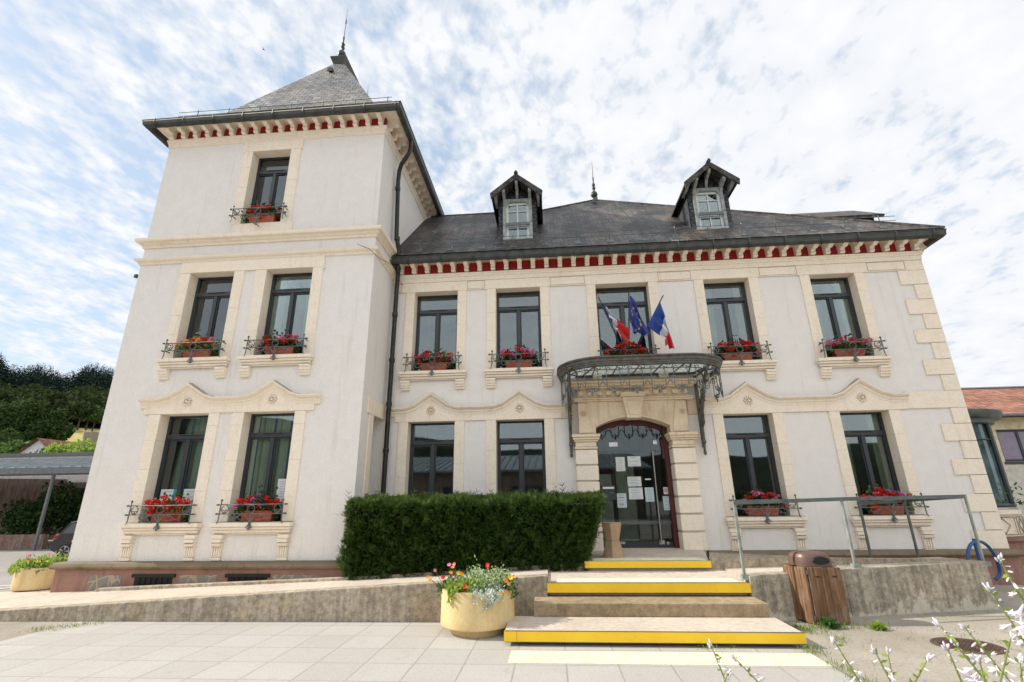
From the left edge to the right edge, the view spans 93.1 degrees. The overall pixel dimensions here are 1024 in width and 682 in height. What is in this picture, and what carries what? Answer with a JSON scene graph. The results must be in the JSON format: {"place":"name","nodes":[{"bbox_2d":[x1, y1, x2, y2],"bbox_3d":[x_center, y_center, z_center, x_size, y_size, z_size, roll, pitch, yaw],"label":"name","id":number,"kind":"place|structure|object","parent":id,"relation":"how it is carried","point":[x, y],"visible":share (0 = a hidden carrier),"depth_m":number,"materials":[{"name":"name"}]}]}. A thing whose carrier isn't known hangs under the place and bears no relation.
{"place":"outdoors","nodes":[
{"label":"outdoors","id":0,"kind":"place"},
{"bbox_2d":[0,622,73,640],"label":"pavement","id":1,"kind":"structure","parent":0,"point":[9,630],"depth_m":6.65,"materials":[{"name":"concrete"}]},
{"bbox_2d":[0,478,86,539],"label":"yard wall","id":2,"kind":"structure","parent":0,"point":[15,490],"depth_m":31.14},
{"bbox_2d":[66,422,100,442],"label":"hillside","id":3,"kind":"structure","parent":0,"point":[79,433],"depth_m":114.21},
{"bbox_2d":[0,426,27,443],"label":"shrub","id":4,"kind":"object","parent":3,"relation":"on","point":[5,436],"visible":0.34,"depth_m":76.86,"materials":[{"name":"green plant"}]},
{"bbox_2d":[0,439,30,453],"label":"shrub","id":5,"kind":"object","parent":3,"relation":"on","point":[13,447],"visible":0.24,"depth_m":48.17,"materials":[{"name":"green plant"}]},
{"bbox_2d":[0,397,48,436],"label":"broadleaf tree","id":6,"kind":"object","parent":3,"relation":"on","point":[20,414],"visible":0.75,"depth_m":81.00,"materials":[{"name":"green plant"}]},
{"bbox_2d":[14,432,35,440],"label":"shrub","id":7,"kind":"object","parent":3,"relation":"on","point":[29,435],"visible":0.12,"depth_m":78.90,"materials":[{"name":"green plant"}]},
{"bbox_2d":[23,409,75,440],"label":"broadleaf tree","id":8,"kind":"object","parent":3,"relation":"on","point":[54,425],"visible":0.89,"depth_m":82.33,"materials":[{"name":"green plant"}]},
{"bbox_2d":[0,379,109,424],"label":"broadleaf wood","id":9,"kind":"object","parent":3,"relation":"on","point":[57,399],"visible":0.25,"depth_m":125.12,"materials":[{"name":"plant"}]},
{"bbox_2d":[0,351,113,392],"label":"conifer wood","id":10,"kind":"object","parent":3,"relation":"on","point":[55,380],"visible":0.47,"depth_m":268.09,"materials":[{"name":"plant"}]},
{"bbox_2d":[40,438,96,452],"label":"shrub","id":11,"kind":"object","parent":3,"relation":"on","point":[61,447],"visible":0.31,"depth_m":45.13,"materials":[{"name":"green plant"}]},
{"bbox_2d":[62,400,101,429],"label":"tree","id":12,"kind":"object","parent":3,"relation":"on","point":[78,409],"visible":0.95,"depth_m":111.37,"materials":[{"name":"green plant"}]},
{"bbox_2d":[76,406,104,429],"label":"tree","id":13,"kind":"object","parent":3,"relation":"on","point":[103,410],"visible":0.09,"depth_m":114.59,"materials":[{"name":"green plant"}]},
{"bbox_2d":[81,409,103,430],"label":"tree","id":14,"kind":"object","parent":3,"relation":"on","point":[97,416],"visible":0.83,"depth_m":112.81,"materials":[{"name":"green plant"}]},
{"bbox_2d":[0,622,857,681],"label":"paving","id":15,"kind":"structure","parent":0,"point":[253,652],"depth_m":5.24,"materials":[{"name":"stone"}]},
{"bbox_2d":[19,619,112,632],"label":"weeds","id":16,"kind":"object","parent":15,"relation":"on","point":[42,627],"visible":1,"depth_m":6.59,"materials":[{"name":"green plant"}]},
{"bbox_2d":[426,555,519,637],"bbox_3d":[-0.428,3.261,6.283,1.014,0.892,1.060,16,-25,-42],"label":"concrete planter","id":17,"kind":"object","parent":15,"relation":"on","point":[477,606],"visible":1,"depth_m":5.97,"materials":[{"name":"concrete"}]},
{"bbox_2d":[508,650,832,666],"bbox_3d":[1.557,3.289,5.036,3.175,0.008,0.420,-2,-18,4],"label":"tactile strip","id":18,"kind":"object","parent":15,"relation":"on","point":[673,658],"visible":0.98,"depth_m":5.01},
{"bbox_2d":[0,540,1023,680],"bbox_3d":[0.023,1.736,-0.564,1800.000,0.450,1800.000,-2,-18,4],"label":"ground","id":19,"kind":"structure","parent":0,"point":[8,558],"depth_m":19.34,"materials":[{"name":"concrete"}]},
{"bbox_2d":[0,534,49,549],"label":"wall","id":20,"kind":"structure","parent":19,"relation":"on","point":[17,541],"depth_m":23.74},
{"bbox_2d":[7,540,72,590],"bbox_3d":[-9.166,4.372,9.565,1.299,1.031,1.087,-2,-18,4],"label":"concrete planter","id":21,"kind":"object","parent":19,"relation":"on","point":[32,574],"visible":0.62,"depth_m":9.15,"materials":[{"name":"concrete"}]},
{"bbox_2d":[0,480,83,535],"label":"bush","id":22,"kind":"object","parent":19,"relation":"on","point":[25,519],"visible":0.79,"depth_m":25.74,"materials":[{"name":"green plant"}]},
{"bbox_2d":[0,457,92,550],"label":"carport","id":23,"kind":"object","parent":19,"relation":"on","point":[53,467],"visible":0.39,"depth_m":24.11,"materials":[{"name":"metal"}]},
{"bbox_2d":[0,452,93,481],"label":"flat roofed building","id":24,"kind":"structure","parent":19,"relation":"on","point":[77,478],"depth_m":33.87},
{"bbox_2d":[16,432,98,452],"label":"red roofed house","id":25,"kind":"structure","parent":19,"relation":"on","point":[34,445],"depth_m":47.56,"materials":[{"name":"white paint"}]},
{"bbox_2d":[50,521,76,557],"bbox_3d":[-16.085,8.014,19.745,4.000,1.470,1.810,-2,-18,4],"label":"parked car","id":26,"kind":"object","parent":19,"relation":"on","point":[62,542],"visible":0.16,"depth_m":19.03,"materials":[{"name":"paint"}]},
{"bbox_2d":[0,574,547,621],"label":"ramp wall","id":27,"kind":"structure","parent":19,"relation":"on","point":[409,602],"depth_m":6.85,"materials":[{"name":"concrete"}]},
{"bbox_2d":[0,569,547,607],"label":"ramp","id":28,"kind":"structure","parent":19,"relation":"on","point":[12,599],"depth_m":7.78,"materials":[{"name":"concrete"}]},
{"bbox_2d":[94,563,583,591],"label":"kerb","id":29,"kind":"structure","parent":19,"relation":"on","point":[145,587],"depth_m":8.18,"materials":[{"name":"concrete"}]},
{"bbox_2d":[48,9,1023,592],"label":"town hall","id":30,"kind":"structure","parent":19,"relation":"on","point":[364,269],"depth_m":10.49,"materials":[{"name":"paint"}]},
{"bbox_2d":[138,490,192,521],"bbox_3d":[-6.463,3.112,9.153,0.936,0.573,0.434,-2,-18,4],"label":"flower box","id":31,"kind":"object","parent":30,"relation":"on","point":[176,500],"visible":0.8,"depth_m":9.06,"materials":[{"name":"ceramic"}]},
{"bbox_2d":[158,489,176,504],"bbox_3d":[-6.689,3.067,9.438,0.360,0.350,0.004,-2,-18,4],"label":"notice","id":32,"kind":"object","parent":30,"relation":"attached to","point":[171,491],"visible":0.33,"depth_m":9.47,"materials":[{"name":"white paper"}]},
{"bbox_2d":[149,415,208,521],"bbox_3d":[-6.476,2.511,9.643,1.015,2.027,0.181,-2,-18,4],"label":"window","id":33,"kind":"structure","parent":30,"relation":"in","point":[183,446],"depth_m":9.72,"materials":[{"name":"grey glass"}]},
{"bbox_2d":[182,489,194,504],"bbox_3d":[-6.235,3.079,9.396,0.330,0.410,0.004,-2,-18,4],"label":"notice","id":34,"kind":"object","parent":30,"relation":"attached to","point":[191,492],"visible":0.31,"depth_m":9.43,"materials":[{"name":"white paper"}]},
{"bbox_2d":[174,329,219,357],"bbox_3d":[-6.542,0.070,10.141,0.931,0.624,0.437,-2,-18,4],"label":"flower box","id":35,"kind":"object","parent":30,"relation":"on","point":[206,345],"visible":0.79,"depth_m":10.05,"materials":[{"name":"ceramic"}]},
{"bbox_2d":[186,276,233,355],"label":"window","id":36,"kind":"structure","parent":30,"relation":"in","point":[212,295],"depth_m":10.67,"materials":[{"name":"grey glass"}]},
{"bbox_2d":[231,485,281,520],"bbox_3d":[-4.696,3.017,9.043,0.956,0.640,0.431,-2,-18,4],"label":"flower box","id":37,"kind":"object","parent":30,"relation":"on","point":[259,508],"visible":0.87,"depth_m":8.94,"materials":[{"name":"ceramic"}]},
{"bbox_2d":[241,201,281,222],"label":"flower box","id":38,"kind":"object","parent":30,"relation":"on","point":[276,217],"visible":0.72,"depth_m":10.95,"materials":[{"name":"ceramic"}]},
{"bbox_2d":[235,413,294,520],"bbox_3d":[-4.725,2.447,9.517,1.036,2.027,0.181,-2,-18,4],"label":"window","id":39,"kind":"structure","parent":30,"relation":"in","point":[268,448],"depth_m":9.61,"materials":[{"name":"grey glass"}]},
{"bbox_2d":[248,157,289,222],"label":"window","id":40,"kind":"structure","parent":30,"relation":"in","point":[271,177],"depth_m":11.59,"materials":[{"name":"grey glass"}]},
{"bbox_2d":[256,329,302,354],"bbox_3d":[-4.782,0.019,10.007,0.926,0.593,0.435,-2,-18,4],"label":"flower box","id":41,"kind":"object","parent":30,"relation":"on","point":[284,342],"visible":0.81,"depth_m":9.91,"materials":[{"name":"ceramic"}]},
{"bbox_2d":[276,479,285,501],"bbox_3d":[-4.408,2.864,9.312,0.220,0.420,0.004,-2,-18,4],"label":"notice","id":42,"kind":"object","parent":30,"relation":"attached to","point":[280,493],"visible":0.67,"depth_m":9.32,"materials":[{"name":"white paper"}]},
{"bbox_2d":[261,273,311,354],"bbox_3d":[-4.766,-0.543,10.488,1.036,1.965,0.180,-2,-18,4],"label":"window","id":43,"kind":"structure","parent":30,"relation":"in","point":[279,290],"depth_m":10.58,"materials":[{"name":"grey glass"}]},
{"bbox_2d":[408,423,454,494],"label":"window","id":44,"kind":"structure","parent":30,"relation":"in","point":[433,443],"depth_m":10.63,"materials":[{"name":"grey metal"}]},
{"bbox_2d":[413,347,454,370],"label":"flower box","id":45,"kind":"object","parent":30,"relation":"on","point":[443,360],"visible":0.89,"depth_m":10.96,"materials":[{"name":"ceramic"}]},
{"bbox_2d":[414,295,457,370],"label":"window","id":46,"kind":"structure","parent":30,"relation":"in","point":[437,313],"depth_m":11.60,"materials":[{"name":"grey metal"}]},
{"bbox_2d":[499,343,538,367],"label":"flower box","id":47,"kind":"object","parent":30,"relation":"on","point":[531,357],"visible":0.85,"depth_m":10.82,"materials":[{"name":"ceramic"}]},
{"bbox_2d":[497,291,541,367],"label":"window","id":48,"kind":"structure","parent":30,"relation":"in","point":[518,309],"depth_m":11.44,"materials":[{"name":"grey metal"}]},
{"bbox_2d":[497,420,545,493],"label":"window","id":49,"kind":"structure","parent":30,"relation":"in","point":[520,441],"depth_m":10.49,"materials":[{"name":"grey metal"}]},
{"bbox_2d":[601,485,615,499],"bbox_3d":[1.987,3.135,10.021,0.275,0.300,0.166,-2,-18,4],"label":"letterbox","id":50,"kind":"object","parent":30,"relation":"attached to","point":[609,490],"visible":0.73,"depth_m":9.96,"materials":[{"name":"metal"}]},
{"bbox_2d":[598,296,629,354],"bbox_3d":[2.240,-0.349,10.217,0.716,1.294,0.400,11,-21,-31],"label":"flag","id":51,"kind":"object","parent":30,"relation":"on","point":[620,327],"visible":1,"depth_m":10.18,"materials":[{"name":"fabric"}]},
{"bbox_2d":[615,457,625,470],"bbox_3d":[2.292,2.601,10.252,0.190,0.290,0.004,-2,-18,4],"label":"notice","id":52,"kind":"object","parent":30,"relation":"attached to","point":[620,463],"visible":1,"depth_m":10.25,"materials":[{"name":"white paper"}]},
{"bbox_2d":[617,493,626,507],"bbox_3d":[2.272,3.296,10.028,0.190,0.280,0.004,-2,-18,4],"label":"notice","id":53,"kind":"object","parent":30,"relation":"attached to","point":[621,501],"visible":1,"depth_m":10.03,"materials":[{"name":"paper"}]},
{"bbox_2d":[596,286,652,355],"bbox_3d":[2.566,-0.327,11.177,1.203,1.954,0.092,-2,-18,4],"label":"window","id":54,"kind":"structure","parent":30,"relation":"in","point":[621,305],"depth_m":11.29,"materials":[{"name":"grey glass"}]},
{"bbox_2d":[605,341,648,354],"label":"flower box","id":55,"kind":"object","parent":30,"relation":"on","point":[620,351],"visible":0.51,"depth_m":10.68,"materials":[{"name":"ceramic"}]},
{"bbox_2d":[627,456,640,465],"bbox_3d":[2.581,2.541,10.247,0.270,0.205,0.004,-2,-18,4],"label":"notice","id":56,"kind":"object","parent":30,"relation":"attached to","point":[634,460],"visible":1,"depth_m":10.25,"materials":[{"name":"white paper"}]},
{"bbox_2d":[627,477,641,485],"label":"notice","id":57,"kind":"object","parent":30,"relation":"attached to","point":[634,481],"visible":1,"depth_m":10.12,"materials":[{"name":"white paper"}]},
{"bbox_2d":[628,488,642,498],"bbox_3d":[2.566,3.157,10.049,0.285,0.230,0.004,-2,-18,4],"label":"notice","id":58,"kind":"object","parent":30,"relation":"attached to","point":[635,493],"visible":1,"depth_m":10.05,"materials":[{"name":"white paper"}]},
{"bbox_2d":[596,420,679,547],"bbox_3d":[2.556,2.926,10.128,1.520,2.569,0.174,-2,-18,4],"label":"entrance door","id":59,"kind":"structure","parent":30,"relation":"in","point":[663,430],"depth_m":10.05,"materials":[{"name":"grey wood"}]},
{"bbox_2d":[628,290,649,354],"bbox_3d":[2.504,-0.368,10.197,0.349,1.309,0.680,9,-20,-27],"label":"flag","id":60,"kind":"object","parent":30,"relation":"attached to","point":[636,322],"visible":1,"depth_m":10.03,"materials":[{"name":"fabric"}]},
{"bbox_2d":[645,487,654,501],"bbox_3d":[2.843,3.171,10.021,0.180,0.280,0.004,-2,-18,4],"label":"notice","id":61,"kind":"object","parent":30,"relation":"attached to","point":[649,494],"visible":1,"depth_m":10.02,"materials":[{"name":"paper"}]},
{"bbox_2d":[633,295,674,354],"bbox_3d":[2.865,-0.340,10.205,0.913,1.255,0.307,-11,-21,28],"label":"flag","id":62,"kind":"object","parent":30,"relation":"on","point":[657,323],"visible":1,"depth_m":10.07,"materials":[{"name":"fabric"}]},
{"bbox_2d":[663,496,669,509],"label":"notice","id":63,"kind":"object","parent":30,"relation":"attached to","point":[666,502],"visible":1,"depth_m":9.95,"materials":[{"name":"paper"}]},
{"bbox_2d":[704,282,756,359],"bbox_3d":[4.900,-0.399,11.050,0.999,1.954,0.180,-2,-18,4],"label":"window","id":64,"kind":"structure","parent":30,"relation":"in","point":[741,305],"depth_m":11.13,"materials":[{"name":"grey glass"}]},
{"bbox_2d":[714,335,760,360],"bbox_3d":[4.897,0.147,10.573,0.918,0.612,0.419,-2,-18,4],"label":"flower box","id":65,"kind":"object","parent":30,"relation":"on","point":[733,349],"visible":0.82,"depth_m":10.49,"materials":[{"name":"ceramic"}]},
{"bbox_2d":[723,415,784,515],"bbox_3d":[4.937,2.548,10.046,0.999,2.008,0.092,-2,-18,4],"label":"window","id":66,"kind":"structure","parent":30,"relation":"in","point":[746,437],"depth_m":10.10,"materials":[{"name":"grey metal"}]},
{"bbox_2d":[737,484,788,515],"bbox_3d":[4.941,3.145,9.599,0.973,0.588,0.435,-2,-18,4],"label":"flower box","id":67,"kind":"object","parent":30,"relation":"on","point":[762,495],"visible":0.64,"depth_m":9.52,"materials":[{"name":"ceramic"}]},
{"bbox_2d":[810,278,865,356],"bbox_3d":[7.203,-0.484,10.884,0.962,1.954,0.180,-2,-18,4],"label":"window","id":68,"kind":"structure","parent":30,"relation":"in","point":[843,298],"depth_m":10.95,"materials":[{"name":"grey glass"}]},
{"bbox_2d":[825,333,873,356],"bbox_3d":[7.197,0.089,10.404,0.998,0.560,0.424,-2,-18,4],"label":"flower box","id":69,"kind":"object","parent":30,"relation":"on","point":[846,346],"visible":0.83,"depth_m":10.32,"materials":[{"name":"ceramic"}]},
{"bbox_2d":[840,412,905,513],"bbox_3d":[7.243,2.477,9.921,0.962,2.008,0.180,-2,-18,4],"label":"window","id":70,"kind":"structure","parent":30,"relation":"in","point":[874,432],"depth_m":9.97,"materials":[{"name":"grey glass"}]},
{"bbox_2d":[859,484,915,514],"bbox_3d":[7.239,3.075,9.436,0.984,0.563,0.433,-2,-18,4],"label":"flower box","id":71,"kind":"object","parent":30,"relation":"on","point":[877,491],"visible":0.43,"depth_m":9.35,"materials":[{"name":"ceramic"}]},
{"bbox_2d":[548,570,741,595],"bbox_3d":[1.966,3.855,7.560,2.775,0.490,1.780,-2,-18,4],"label":"landing","id":72,"kind":"object","parent":19,"relation":"on","point":[553,576],"visible":0.21,"depth_m":7.32,"materials":[{"name":"concrete"}]},
{"bbox_2d":[584,548,707,565],"bbox_3d":[2.491,4.141,8.683,2.490,0.628,2.090,-2,-18,4],"label":"landing","id":73,"kind":"object","parent":19,"relation":"on","point":[653,552],"visible":0.21,"depth_m":8.79,"materials":[{"name":"concrete"}]},
{"bbox_2d":[602,522,624,557],"bbox_3d":[1.734,3.423,8.362,0.386,0.557,0.393,-2,-18,4],"label":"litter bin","id":74,"kind":"object","parent":73,"relation":"on","point":[613,546],"visible":0.94,"depth_m":8.27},
{"bbox_2d":[961,386,1023,525],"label":"neighbour building","id":75,"kind":"structure","parent":19,"relation":"on","point":[1008,427],"depth_m":19.77,"materials":[{"name":"paint"}]},
{"bbox_2d":[996,429,1023,463],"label":"window","id":76,"kind":"structure","parent":75,"relation":"in","point":[1011,442],"depth_m":19.63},
{"bbox_2d":[967,408,1023,565],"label":"bow window annex","id":77,"kind":"object","parent":19,"relation":"on","point":[983,422],"visible":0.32,"depth_m":11.76,"materials":[{"name":"grey glass"}]},
{"bbox_2d":[996,482,1023,504],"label":"indoor plant","id":78,"kind":"object","parent":77,"relation":"in","point":[1020,502],"visible":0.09,"depth_m":11.60,"materials":[{"name":"green plant"}]},
{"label":"planting bed","id":79,"kind":"structure","parent":19,"relation":"on","visible":0},
{"bbox_2d":[334,482,610,580],"bbox_3d":[-0.638,3.363,8.646,4.864,1.644,1.767,-2,-18,4],"label":"yew hedge","id":80,"kind":"object","parent":79,"relation":"on","point":[389,534],"visible":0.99,"depth_m":8.08,"materials":[{"name":"green plant"}]},
{"bbox_2d":[0,0,1023,387],"label":"sky","id":81,"kind":"structure","parent":0,"point":[907,111],"materials":[{"name":"white"}]},
{"bbox_2d":[504,557,806,644],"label":"entrance steps","id":82,"kind":"structure","parent":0,"point":[740,616],"depth_m":6.12,"materials":[{"name":"concrete"}]},
{"bbox_2d":[782,585,1023,681],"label":"gravel yard","id":83,"kind":"structure","parent":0,"point":[907,656],"depth_m":5.48,"materials":[{"name":"gravel"}]},
{"bbox_2d":[696,617,897,681],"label":"weeds","id":84,"kind":"object","parent":83,"relation":"on","point":[803,627],"visible":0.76,"depth_m":5.51,"materials":[{"name":"green plant"}]},
{"bbox_2d":[782,550,850,623],"bbox_3d":[4.062,3.285,6.528,0.574,0.851,0.388,0,-18,-1],"label":"litter bin","id":85,"kind":"object","parent":83,"relation":"on","point":[816,585],"visible":0.98,"depth_m":6.38,"materials":[{"name":"brown wood"}]},
{"bbox_2d":[820,615,842,629],"bbox_3d":[4.008,3.532,6.092,0.243,0.158,0.255,-2,-18,4],"label":"weed plant","id":86,"kind":"object","parent":83,"relation":"on","point":[828,623],"visible":0.99,"depth_m":6.04,"materials":[{"name":"green plant"}]},
{"bbox_2d":[724,557,961,577],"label":"terrace","id":87,"kind":"structure","parent":83,"relation":"on","point":[737,572],"depth_m":7.45,"materials":[{"name":"concrete"}]},
{"bbox_2d":[709,552,960,569],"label":"terrace kerb","id":88,"kind":"structure","parent":87,"relation":"on","point":[720,561],"depth_m":7.68,"materials":[{"name":"concrete"}]},
{"bbox_2d":[742,560,999,620],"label":"terrace wall","id":89,"kind":"structure","parent":83,"relation":"on","point":[912,588],"depth_m":6.83,"materials":[{"name":"concrete"}]},
{"bbox_2d":[732,495,991,579],"bbox_3d":[5.004,2.977,7.566,3.962,1.054,1.224,2,-18,-8],"label":"handrail","id":90,"kind":"object","parent":89,"relation":"on","point":[884,499],"visible":0.91,"depth_m":7.22,"materials":[{"name":"metal"}]},
{"bbox_2d":[870,619,887,630],"bbox_3d":[4.524,3.511,5.984,0.203,0.138,0.181,-2,-18,4],"label":"weed plant","id":91,"kind":"object","parent":83,"relation":"on","point":[876,624],"visible":1,"depth_m":5.97,"materials":[{"name":"green plant"}]},
{"bbox_2d":[821,608,1020,670],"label":"weeds","id":92,"kind":"object","parent":83,"relation":"on","point":[934,631],"visible":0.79,"depth_m":5.64,"materials":[{"name":"green plant"}]},
{"bbox_2d":[930,637,1006,654],"bbox_3d":[4.981,3.328,5.304,0.644,0.010,0.644,-2,-18,4],"label":"manhole cover","id":93,"kind":"object","parent":83,"relation":"on","point":[964,644],"visible":0.71,"depth_m":5.28,"materials":[{"name":"metal"}]},
{"bbox_2d":[966,538,1001,601],"bbox_3d":[7.438,3.585,7.617,0.794,0.899,0.251,3,-18,-12],"label":"bicycle stand","id":94,"kind":"object","parent":83,"relation":"on","point":[991,550],"visible":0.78,"depth_m":7.71,"materials":[{"name":"blue paint"}]},
{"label":"flower bed","id":95,"kind":"structure","parent":0,"visible":0},
{"bbox_2d":[707,639,733,681],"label":"hosta flower stalk","id":96,"kind":"object","parent":95,"relation":"on","point":[709,644],"visible":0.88,"depth_m":1.23,"materials":[{"name":"white plant"}]},
{"bbox_2d":[730,653,764,681],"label":"hosta flower stalk","id":97,"kind":"object","parent":95,"relation":"on","point":[748,670],"visible":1,"depth_m":1.22,"materials":[{"name":"white plant"}]},
{"bbox_2d":[830,636,863,681],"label":"hosta flower stalk","id":98,"kind":"object","parent":95,"relation":"on","point":[832,640],"visible":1,"depth_m":1.13,"materials":[{"name":"white plant"}]},
{"bbox_2d":[870,644,895,681],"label":"hosta flower stalk","id":99,"kind":"object","parent":95,"relation":"on","point":[889,677],"visible":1,"depth_m":1.08,"materials":[{"name":"white plant"}]},
{"bbox_2d":[881,646,896,676],"bbox_3d":[0.918,1.034,1.083,0.091,0.639,0.073,5,-19,-18],"label":"hosta flower stalk","id":100,"kind":"object","parent":95,"relation":"on","point":[887,655],"visible":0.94,"depth_m":1.14,"materials":[{"name":"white plant"}]},
{"bbox_2d":[909,653,934,681],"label":"hosta flower stalk","id":101,"kind":"object","parent":95,"relation":"on","point":[923,664],"visible":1,"depth_m":0.99,"materials":[{"name":"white plant"}]},
{"bbox_2d":[941,641,977,681],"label":"hosta flower stalk","id":102,"kind":"object","parent":95,"relation":"on","point":[945,647],"visible":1,"depth_m":1.05,"materials":[{"name":"white plant"}]},
{"bbox_2d":[931,617,990,681],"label":"hosta flower stalk","id":103,"kind":"object","parent":95,"relation":"on","point":[968,671],"visible":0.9,"depth_m":1.08,"materials":[{"name":"white plant"}]},
{"bbox_2d":[975,655,988,681],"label":"hosta flower stalk","id":104,"kind":"object","parent":95,"relation":"on","point":[978,659],"visible":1,"depth_m":0.96,"materials":[{"name":"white plant"}]},
{"bbox_2d":[959,624,1014,681],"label":"hosta flower stalk","id":105,"kind":"object","parent":95,"relation":"on","point":[988,661],"visible":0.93,"depth_m":1.17,"materials":[{"name":"white plant"}]},
{"bbox_2d":[982,582,1023,648],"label":"hosta flower stalk","id":106,"kind":"object","parent":95,"relation":"on","point":[988,588],"visible":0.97,"depth_m":1.09,"materials":[{"name":"white plant"}]},
{"bbox_2d":[993,631,1017,681],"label":"hosta flower stalk","id":107,"kind":"object","parent":95,"relation":"on","point":[1013,638],"visible":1,"depth_m":1.00,"materials":[{"name":"white plant"}]},
{"bbox_2d":[994,553,1023,635],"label":"hosta flower stalk","id":108,"kind":"object","parent":95,"relation":"on","point":[1017,613],"visible":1,"depth_m":1.06,"materials":[{"name":"white plant"}]},
{"bbox_2d":[1014,653,1023,681],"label":"hosta flower stalk","id":109,"kind":"object","parent":95,"relation":"on","point":[1020,660],"visible":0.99,"depth_m":1.02,"materials":[{"name":"white plant"}]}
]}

